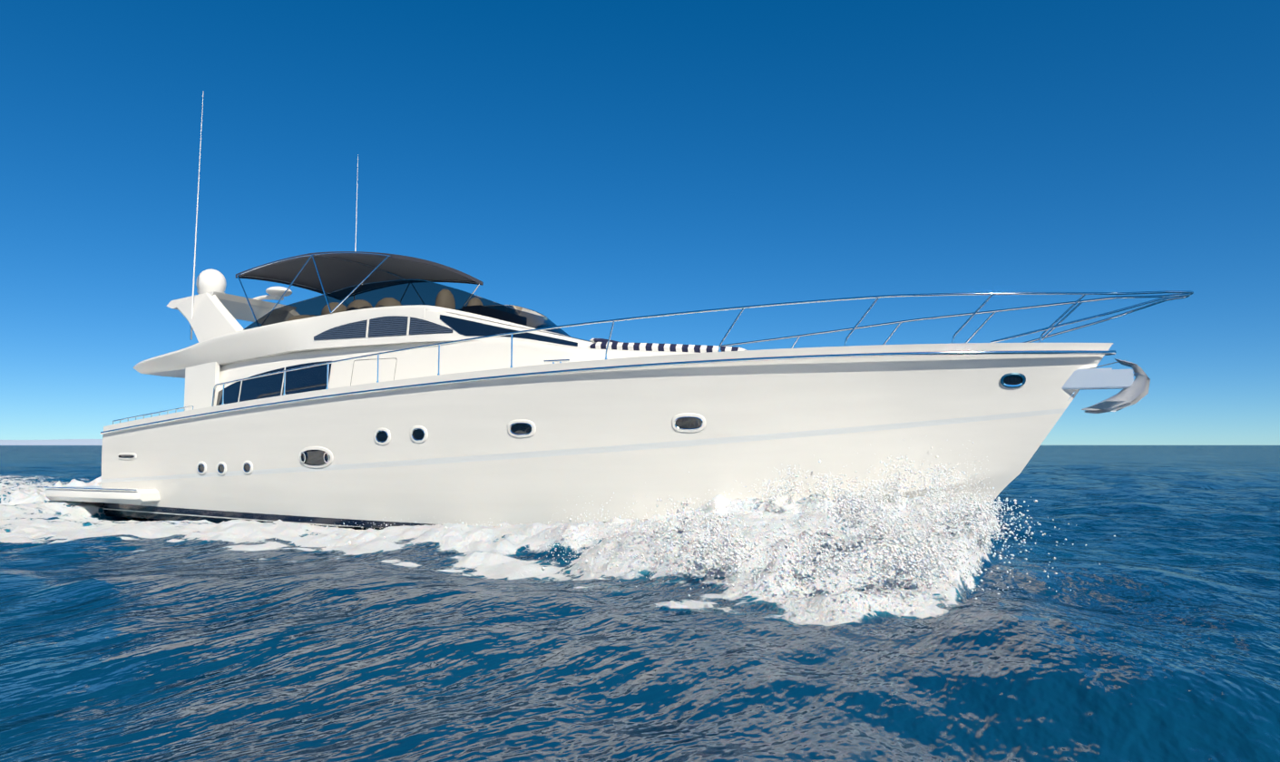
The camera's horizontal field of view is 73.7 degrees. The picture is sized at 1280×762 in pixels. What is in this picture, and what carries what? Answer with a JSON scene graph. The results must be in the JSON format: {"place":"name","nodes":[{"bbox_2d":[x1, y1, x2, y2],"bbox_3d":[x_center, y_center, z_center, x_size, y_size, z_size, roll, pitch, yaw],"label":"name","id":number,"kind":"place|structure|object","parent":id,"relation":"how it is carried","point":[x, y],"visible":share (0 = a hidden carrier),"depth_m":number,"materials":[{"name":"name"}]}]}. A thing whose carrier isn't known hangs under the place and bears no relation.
{"place":"outdoors","nodes":[
{"label":"outdoors","id":0,"kind":"place"},
{"bbox_2d":[0,439,102,445],"bbox_3d":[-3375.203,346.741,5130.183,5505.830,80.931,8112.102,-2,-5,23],"label":"horizon haze","id":1,"kind":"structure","parent":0,"point":[77,442],"depth_m":5877.78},
{"bbox_2d":[0,445,1279,761],"bbox_3d":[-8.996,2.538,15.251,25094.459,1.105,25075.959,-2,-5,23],"label":"sea","id":2,"kind":"structure","parent":0,"point":[1154,636],"depth_m":6.97,"materials":[{"name":"blue liquid"}]},
{"bbox_2d":[43,95,1193,529],"bbox_3d":[-2.253,-1.840,19.402,25.222,11.800,5.907,-2,-5,23],"label":"yacht","id":3,"kind":"object","parent":2,"relation":"on","point":[366,391],"visible":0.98,"depth_m":16.81,"materials":[{"name":"fiberglass gelcoat"},{"name":"chrome"},{"name":"tinted glass"}]},
{"bbox_2d":[234,435,1115,618],"bbox_3d":[-0.207,1.577,12.960,12.984,1.948,9.800,-2,-5,23],"label":"bow spray","id":4,"kind":"object","parent":2,"relation":"on","point":[909,561],"visible":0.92,"depth_m":9.73,"materials":[{"name":"white liquid"}]},
{"bbox_2d":[0,0,1279,445],"label":"sky","id":5,"kind":"structure","parent":0,"point":[579,161],"materials":[{"name":"blue"}]}
]}

